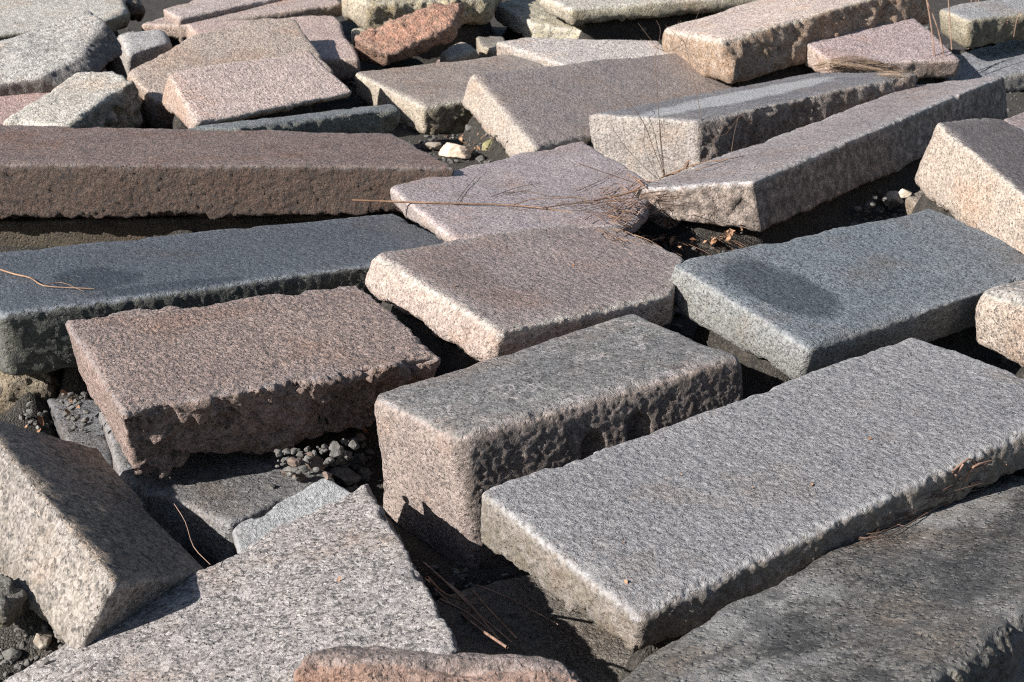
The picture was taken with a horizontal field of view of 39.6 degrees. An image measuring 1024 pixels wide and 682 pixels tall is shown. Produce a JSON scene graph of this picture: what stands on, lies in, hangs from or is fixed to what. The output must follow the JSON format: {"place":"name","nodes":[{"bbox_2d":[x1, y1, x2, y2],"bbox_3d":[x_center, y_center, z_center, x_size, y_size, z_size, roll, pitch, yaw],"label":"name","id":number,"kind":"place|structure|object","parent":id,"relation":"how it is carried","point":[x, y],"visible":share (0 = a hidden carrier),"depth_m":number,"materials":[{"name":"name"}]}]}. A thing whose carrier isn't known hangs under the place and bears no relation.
{"place":"outdoors","nodes":[
{"label":"outdoors","id":0,"kind":"place"},
{"bbox_2d":[0,0,1023,681],"bbox_3d":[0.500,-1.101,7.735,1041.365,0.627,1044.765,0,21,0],"label":"ground","id":1,"kind":"structure","parent":0,"point":[760,376],"depth_m":5.95,"materials":[{"name":"soil"}]},
{"bbox_2d":[2,647,22,660],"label":"pebble","id":2,"kind":"object","parent":1,"relation":"on","point":[13,654],"visible":1,"depth_m":3.41,"materials":[{"name":"grey stone"}]},
{"bbox_2d":[0,574,27,627],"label":"mossy rock","id":3,"kind":"object","parent":1,"relation":"on","point":[13,600],"visible":1,"depth_m":3.38,"materials":[{"name":"stone"}]},
{"bbox_2d":[0,370,59,413],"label":"mossy rock","id":4,"kind":"object","parent":1,"relation":"on","point":[42,386],"visible":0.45,"depth_m":4.80,"materials":[{"name":"stone"}]},
{"bbox_2d":[0,0,129,40],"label":"granite block","id":5,"kind":"object","parent":1,"relation":"on","point":[18,17],"depth_m":9.79,"materials":[{"name":"grey stone"}]},
{"bbox_2d":[3,71,142,128],"bbox_3d":[-2.233,-1.127,7.452,0.460,0.340,0.798,7,31,14],"label":"boulder","id":6,"kind":"object","parent":1,"relation":"on","point":[92,99],"visible":0.53,"depth_m":7.37,"materials":[{"name":"stone"}]},
{"bbox_2d":[0,68,148,128],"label":"granite block","id":7,"kind":"object","parent":1,"relation":"on","point":[10,105],"depth_m":7.77,"materials":[{"name":"grey stone"}]},
{"bbox_2d":[0,11,121,95],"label":"boulder","id":8,"kind":"object","parent":7,"relation":"on","point":[48,58],"visible":0.89,"depth_m":8.17,"materials":[{"name":"stone"}]},
{"bbox_2d":[47,398,112,467],"bbox_3d":[-1.347,0.390,4.519,0.175,0.221,0.760,-13,22,-16],"label":"granite rock","id":9,"kind":"object","parent":1,"relation":"on","point":[93,436],"visible":0.27,"depth_m":4.54,"materials":[{"name":"grey stone"}]},
{"bbox_2d":[0,421,202,648],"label":"granite block","id":10,"kind":"object","parent":1,"relation":"on","point":[92,550],"depth_m":3.49,"materials":[{"name":"beige stone"}]},
{"bbox_2d":[125,0,144,21],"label":"granite rock","id":11,"kind":"object","parent":1,"relation":"on","point":[136,8],"visible":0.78,"depth_m":10.43,"materials":[{"name":"stone"}]},
{"bbox_2d":[117,30,171,75],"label":"granite block","id":12,"kind":"object","parent":1,"relation":"on","point":[139,48],"depth_m":9.27,"materials":[{"name":"grey stone"}]},
{"bbox_2d":[161,526,192,554],"bbox_3d":[-0.946,0.570,4.035,0.113,0.154,0.199,-10,24,-24],"label":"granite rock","id":13,"kind":"object","parent":1,"relation":"on","point":[176,537],"visible":0.07,"depth_m":3.96,"materials":[{"name":"grey stone"}]},
{"bbox_2d":[0,212,377,247],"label":"mossy rock","id":14,"kind":"object","parent":1,"relation":"on","point":[38,232],"visible":0.21,"depth_m":6.21,"materials":[{"name":"stone"}]},
{"bbox_2d":[98,410,334,561],"bbox_3d":[-0.942,0.411,4.291,0.512,0.185,0.994,-13,24,-36],"label":"granite block","id":15,"kind":"object","parent":1,"relation":"on","point":[216,498],"depth_m":4.02,"materials":[{"name":"grey stone"}]},
{"bbox_2d":[266,484,275,488],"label":"pebble","id":16,"kind":"object","parent":15,"relation":"on","point":[270,486],"visible":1,"depth_m":4.02,"materials":[{"name":"grey stone"}]},
{"bbox_2d":[292,472,306,481],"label":"pebble","id":17,"kind":"object","parent":15,"relation":"on","point":[301,476],"visible":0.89,"depth_m":4.06,"materials":[{"name":"stone"}]},
{"bbox_2d":[302,451,324,471],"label":"pebble","id":18,"kind":"object","parent":15,"relation":"on","point":[316,461],"visible":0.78,"depth_m":4.08,"materials":[{"name":"grey stone"}]},
{"bbox_2d":[0,214,443,375],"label":"granite block","id":19,"kind":"object","parent":1,"relation":"on","point":[197,269],"depth_m":5.09,"materials":[{"name":"grey stone"}]},
{"bbox_2d":[0,269,93,291],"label":"dry stick","id":20,"kind":"object","parent":19,"relation":"on","point":[45,285],"visible":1,"depth_m":4.87,"materials":[{"name":"brown wood"}]},
{"bbox_2d":[163,0,282,42],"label":"granite block","id":21,"kind":"object","parent":1,"relation":"on","point":[192,11],"depth_m":10.05,"materials":[{"name":"stone"}]},
{"bbox_2d":[0,124,453,219],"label":"granite block","id":22,"kind":"object","parent":1,"relation":"on","point":[69,172],"depth_m":6.10,"materials":[{"name":"brown stone"}]},
{"bbox_2d":[127,18,333,128],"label":"granite block","id":23,"kind":"object","parent":1,"relation":"on","point":[264,38],"depth_m":8.45,"materials":[{"name":"grey stone"}]},
{"bbox_2d":[3,484,459,681],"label":"granite block","id":24,"kind":"object","parent":1,"relation":"on","point":[241,617],"depth_m":3.27,"materials":[{"name":"grey stone"}]},
{"bbox_2d":[43,657,48,664],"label":"pebble","id":25,"kind":"object","parent":24,"relation":"on","point":[45,660],"visible":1,"depth_m":3.22,"materials":[{"name":"grey stone"}]},
{"bbox_2d":[174,503,210,564],"bbox_3d":[-0.805,0.483,3.562,0.015,0.086,0.199,-14,26,-32],"label":"dry stalk","id":26,"kind":"object","parent":24,"relation":"on","point":[189,534],"visible":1,"depth_m":3.57,"materials":[{"name":"beige plant"}]},
{"bbox_2d":[293,646,582,681],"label":"granite block","id":27,"kind":"object","parent":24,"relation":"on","point":[358,664],"depth_m":2.66,"materials":[{"name":"pink stone"}]},
{"bbox_2d":[142,0,341,37],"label":"granite block","id":28,"kind":"object","parent":1,"relation":"on","point":[275,10],"depth_m":10.14,"materials":[{"name":"stone"}]},
{"bbox_2d":[65,286,440,478],"bbox_3d":[-0.809,0.097,4.429,1.007,0.251,0.840,-10,24,-28],"label":"granite block","id":29,"kind":"object","parent":1,"relation":"on","point":[168,390],"depth_m":4.22,"materials":[{"name":"brown stone"}]},
{"bbox_2d":[162,52,350,128],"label":"granite block","id":30,"kind":"object","parent":1,"relation":"on","point":[222,93],"depth_m":7.58,"materials":[{"name":"grey stone"}]},
{"bbox_2d":[186,15,360,80],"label":"granite block","id":31,"kind":"object","parent":1,"relation":"on","point":[329,41],"depth_m":9.24,"materials":[{"name":"grey stone"}]},
{"bbox_2d":[232,478,350,553],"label":"granite block","id":32,"kind":"object","parent":1,"relation":"on","point":[312,498],"depth_m":3.84,"materials":[{"name":"grey stone"}]},
{"bbox_2d":[189,104,399,133],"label":"granite block","id":33,"kind":"object","parent":1,"relation":"on","point":[385,118],"depth_m":7.34,"materials":[{"name":"grey stone"}]},
{"bbox_2d":[322,471,331,479],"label":"pebble","id":34,"kind":"object","parent":1,"relation":"on","point":[327,475],"visible":1,"depth_m":3.89,"materials":[{"name":"beige stone"}]},
{"bbox_2d":[328,467,361,485],"bbox_3d":[-0.506,0.409,4.282,0.098,0.052,0.064,13,25,29],"label":"pebble","id":35,"kind":"object","parent":1,"relation":"on","point":[345,476],"visible":0.97,"depth_m":4.26,"materials":[{"name":"grey stone"}]},
{"bbox_2d":[351,28,364,46],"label":"granite rock","id":36,"kind":"object","parent":1,"relation":"on","point":[355,32],"visible":0.38,"depth_m":9.82,"materials":[{"name":"grey stone"}]},
{"bbox_2d":[354,2,463,65],"bbox_3d":[-0.626,-1.970,9.246,0.790,0.258,0.297,-29,64,-19],"label":"granite rock","id":37,"kind":"object","parent":1,"relation":"on","point":[413,34],"visible":0.99,"depth_m":9.13,"materials":[{"name":"pink stone"}]},
{"bbox_2d":[341,0,501,29],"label":"boulder","id":38,"kind":"object","parent":1,"relation":"on","point":[367,14],"visible":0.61,"depth_m":9.81,"materials":[{"name":"stone"}]},
{"bbox_2d":[421,142,440,149],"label":"rock","id":39,"kind":"object","parent":1,"relation":"on","point":[432,145],"visible":1,"depth_m":7.69,"materials":[{"name":"beige stone"}]},
{"bbox_2d":[24,133,872,594],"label":"leaf litter","id":40,"kind":"object","parent":1,"relation":"on","point":[364,429],"visible":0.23,"depth_m":5.78,"materials":[{"name":"brown plant"}]},
{"bbox_2d":[354,55,543,135],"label":"granite block","id":41,"kind":"object","parent":1,"relation":"on","point":[426,99],"depth_m":8.43,"materials":[{"name":"grey stone"}]},
{"bbox_2d":[439,143,472,158],"bbox_3d":[-0.298,-1.027,7.613,0.188,0.081,0.150,4,22,11],"label":"rock","id":42,"kind":"object","parent":1,"relation":"on","point":[453,150],"visible":1,"depth_m":7.55,"materials":[{"name":"beige stone"}]},
{"bbox_2d":[440,42,478,61],"bbox_3d":[-0.334,-1.885,9.517,0.217,0.161,0.474,9,29,17],"label":"granite rock","id":43,"kind":"object","parent":1,"relation":"on","point":[460,51],"visible":0.49,"depth_m":9.42,"materials":[{"name":"grey stone"}]},
{"bbox_2d":[482,139,492,150],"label":"rock","id":44,"kind":"object","parent":1,"relation":"on","point":[486,145],"visible":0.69,"depth_m":7.66,"materials":[{"name":"yellow stone"}]},
{"bbox_2d":[476,36,504,57],"bbox_3d":[-0.140,-1.988,9.854,0.207,0.175,0.467,-1,22,-2],"label":"granite rock","id":45,"kind":"object","parent":1,"relation":"on","point":[486,46],"visible":0.34,"depth_m":9.76,"materials":[{"name":"grey stone"}]},
{"bbox_2d":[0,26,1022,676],"bbox_3d":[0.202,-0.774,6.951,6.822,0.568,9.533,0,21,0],"label":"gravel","id":46,"kind":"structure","parent":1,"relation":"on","point":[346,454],"depth_m":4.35,"materials":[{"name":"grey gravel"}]},
{"bbox_2d":[33,632,51,649],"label":"pebble","id":47,"kind":"object","parent":46,"relation":"on","point":[42,640],"visible":1,"depth_m":3.39,"materials":[{"name":"beige stone"}]},
{"bbox_2d":[42,623,48,628],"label":"pebble","id":48,"kind":"object","parent":46,"relation":"on","point":[44,626],"visible":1,"depth_m":3.45,"materials":[{"name":"grey stone"}]},
{"bbox_2d":[287,457,300,466],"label":"pebble","id":49,"kind":"object","parent":46,"relation":"on","point":[293,462],"visible":1,"depth_m":4.02,"materials":[{"name":"beige stone"}]},
{"bbox_2d":[329,441,342,457],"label":"pebble","id":50,"kind":"object","parent":46,"relation":"on","point":[335,449],"visible":1,"depth_m":4.11,"materials":[{"name":"grey stone"}]},
{"bbox_2d":[348,440,359,450],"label":"pebble","id":51,"kind":"object","parent":46,"relation":"on","point":[354,445],"visible":1,"depth_m":4.18,"materials":[{"name":"grey stone"}]},
{"bbox_2d":[356,433,365,441],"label":"pebble","id":52,"kind":"object","parent":46,"relation":"on","point":[361,436],"visible":0.92,"depth_m":4.36,"materials":[{"name":"black stone"}]},
{"bbox_2d":[358,468,370,476],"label":"pebble","id":53,"kind":"object","parent":46,"relation":"on","point":[364,472],"visible":0.95,"depth_m":4.32,"materials":[{"name":"grey stone"}]},
{"bbox_2d":[390,141,649,241],"bbox_3d":[0.181,-0.588,6.013,1.038,0.118,1.600,20,28,38],"label":"granite block","id":54,"kind":"object","parent":1,"relation":"on","point":[561,172],"depth_m":5.89,"materials":[{"name":"grey stone"}]},
{"bbox_2d":[352,193,634,211],"bbox_3d":[-0.070,-0.556,5.724,1.141,0.084,0.163,0,21,0],"label":"dry stalk","id":55,"kind":"object","parent":54,"relation":"on","point":[363,200],"visible":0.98,"depth_m":5.70,"materials":[{"name":"brown plant"}]},
{"bbox_2d":[454,163,689,219],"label":"dry twigs","id":56,"kind":"object","parent":54,"relation":"on","point":[611,213],"visible":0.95,"depth_m":5.82,"materials":[{"name":"brown plant"}]},
{"bbox_2d":[365,224,683,361],"bbox_3d":[0.140,-0.190,5.037,1.072,0.151,0.886,-11,25,-31],"label":"granite block","id":57,"kind":"object","parent":1,"relation":"on","point":[532,286],"depth_m":4.87,"materials":[{"name":"beige stone"}]},
{"bbox_2d":[435,575,632,681],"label":"granite block","id":58,"kind":"object","parent":1,"relation":"on","point":[584,647],"depth_m":3.52,"materials":[{"name":"grey stone"}]},
{"bbox_2d":[422,561,558,648],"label":"dry reeds","id":59,"kind":"object","parent":58,"relation":"on","point":[442,593],"visible":1,"depth_m":3.56,"materials":[{"name":"brown plant"}]},
{"bbox_2d":[494,0,585,38],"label":"granite block","id":60,"kind":"object","parent":1,"relation":"on","point":[528,18],"depth_m":10.33,"materials":[{"name":"grey stone"}]},
{"bbox_2d":[374,314,742,570],"bbox_3d":[0.172,0.316,4.213,1.019,0.496,0.584,-18,24,-34],"label":"granite block","id":61,"kind":"object","parent":1,"relation":"on","point":[455,445],"depth_m":4.00,"materials":[{"name":"grey stone"}]},
{"bbox_2d":[496,37,666,66],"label":"granite block","id":62,"kind":"object","parent":1,"relation":"on","point":[545,52],"depth_m":9.25,"materials":[{"name":"grey stone"}]},
{"bbox_2d":[463,53,735,156],"bbox_3d":[0.554,-1.375,8.264,0.859,0.224,2.358,34,34,29],"label":"granite block","id":63,"kind":"object","parent":1,"relation":"on","point":[535,109],"depth_m":7.90,"materials":[{"name":"grey stone"}]},
{"bbox_2d":[571,20,681,178],"bbox_3d":[0.583,-1.202,7.114,0.579,0.785,0.095,1,22,2],"label":"dry weed","id":64,"kind":"object","parent":1,"relation":"on","point":[637,112],"visible":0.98,"depth_m":7.12,"materials":[{"name":"brown plant"}]},
{"bbox_2d":[585,179,694,234],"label":"dry twigs","id":65,"kind":"object","parent":1,"relation":"on","point":[620,206],"visible":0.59,"depth_m":5.81,"materials":[{"name":"brown plant"}]},
{"bbox_2d":[542,173,746,255],"bbox_3d":[0.582,-0.439,5.911,0.843,0.431,1.855,4,22,9],"label":"dry straw","id":66,"kind":"object","parent":1,"relation":"on","point":[624,193],"visible":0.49,"depth_m":5.79,"materials":[{"name":"brown plant"}]},
{"bbox_2d":[539,0,756,25],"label":"granite block","id":67,"kind":"object","parent":1,"relation":"on","point":[576,12],"depth_m":9.99,"materials":[{"name":"grey stone"}]},
{"bbox_2d":[589,72,917,181],"bbox_3d":[1.350,-1.151,7.707,1.795,0.395,0.743,-17,22,-33],"label":"granite block","id":68,"kind":"object","parent":1,"relation":"on","point":[778,107],"depth_m":7.33,"materials":[{"name":"grey stone"}]},
{"bbox_2d":[668,12,752,161],"bbox_3d":[0.958,-1.241,6.976,0.442,0.744,0.128,6,22,15],"label":"dry weed","id":69,"kind":"object","parent":68,"relation":"on","point":[696,91],"visible":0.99,"depth_m":7.00,"materials":[{"name":"brown plant"}]},
{"bbox_2d":[662,0,928,83],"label":"granite block","id":70,"kind":"object","parent":1,"relation":"on","point":[742,42],"depth_m":8.87,"materials":[{"name":"beige stone"}]},
{"bbox_2d":[636,76,1007,231],"bbox_3d":[1.652,-0.938,6.957,0.474,0.262,3.102,7,21,38],"label":"granite block","id":71,"kind":"object","parent":1,"relation":"on","point":[767,184],"depth_m":6.41,"materials":[{"name":"stone"}]},
{"bbox_2d":[660,156,742,177],"bbox_3d":[0.901,-0.789,6.660,0.294,0.346,1.107,0,21,0],"label":"dry straw","id":72,"kind":"object","parent":71,"relation":"on","point":[677,171],"visible":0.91,"depth_m":6.31,"materials":[{"name":"brown plant"}]},
{"bbox_2d":[621,474,1023,681],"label":"granite boulder","id":73,"kind":"object","parent":1,"relation":"on","point":[936,595],"visible":0.87,"depth_m":2.93,"materials":[{"name":"grey stone"}]},
{"bbox_2d":[480,338,1023,652],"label":"granite block","id":74,"kind":"object","parent":73,"relation":"on","point":[708,534],"depth_m":3.51,"materials":[{"name":"grey stone"}]},
{"bbox_2d":[951,458,991,484],"bbox_3d":[1.145,0.330,3.549,0.149,0.085,0.015,-13,25,-30],"label":"dry straw","id":75,"kind":"object","parent":74,"relation":"on","point":[970,470],"visible":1,"depth_m":3.54,"materials":[{"name":"beige plant"}]},
{"bbox_2d":[845,464,1006,547],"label":"dry twigs","id":76,"kind":"object","parent":73,"relation":"on","point":[932,497],"visible":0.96,"depth_m":3.46,"materials":[{"name":"brown plant"}]},
{"bbox_2d":[669,209,1023,379],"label":"granite block","id":77,"kind":"object","parent":1,"relation":"on","point":[794,308],"depth_m":4.87,"materials":[{"name":"grey stone"}]},
{"bbox_2d":[815,56,911,79],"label":"dry grass","id":78,"kind":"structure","parent":1,"relation":"on","point":[864,65],"depth_m":8.58,"materials":[{"name":"brown plant"}]},
{"bbox_2d":[864,200,875,208],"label":"pebble","id":79,"kind":"object","parent":1,"relation":"on","point":[867,203],"visible":0.91,"depth_m":6.55,"materials":[{"name":"grey stone"}]},
{"bbox_2d":[804,18,959,78],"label":"granite block","id":80,"kind":"object","parent":1,"relation":"on","point":[905,45],"depth_m":8.86,"materials":[{"name":"stone"}]},
{"bbox_2d":[926,0,951,55],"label":"dry reeds","id":81,"kind":"object","parent":80,"relation":"on","point":[938,28],"visible":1,"depth_m":8.83,"materials":[{"name":"brown plant"}]},
{"bbox_2d":[881,191,903,206],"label":"angular stone","id":82,"kind":"object","parent":1,"relation":"on","point":[890,195],"visible":0.79,"depth_m":6.78,"materials":[{"name":"grey stone"}]},
{"bbox_2d":[898,189,911,197],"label":"angular stone","id":83,"kind":"object","parent":1,"relation":"on","point":[903,193],"visible":1,"depth_m":6.60,"materials":[{"name":"beige stone"}]},
{"bbox_2d":[905,190,923,215],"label":"angular stone","id":84,"kind":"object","parent":1,"relation":"on","point":[911,201],"depth_m":6.58,"materials":[{"name":"beige stone"}]},
{"bbox_2d":[915,118,1023,253],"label":"granite block","id":85,"kind":"object","parent":1,"relation":"on","point":[970,172],"depth_m":5.82,"materials":[{"name":"beige stone"}]},
{"bbox_2d":[934,39,1023,92],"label":"granite block","id":86,"kind":"object","parent":1,"relation":"on","point":[1005,60],"depth_m":9.23,"materials":[{"name":"grey stone"}]},
{"bbox_2d":[939,0,1023,48],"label":"granite block","id":87,"kind":"object","parent":86,"relation":"on","point":[977,24],"depth_m":9.30,"materials":[{"name":"grey stone"}]},
{"bbox_2d":[975,280,1023,366],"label":"granite block","id":88,"kind":"object","parent":1,"relation":"on","point":[999,316],"depth_m":4.68,"materials":[{"name":"beige stone"}]},
{"bbox_2d":[1004,112,1023,130],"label":"granite block","id":89,"kind":"object","parent":1,"relation":"on","point":[1017,121],"depth_m":7.17,"materials":[{"name":"grey stone"}]}
]}

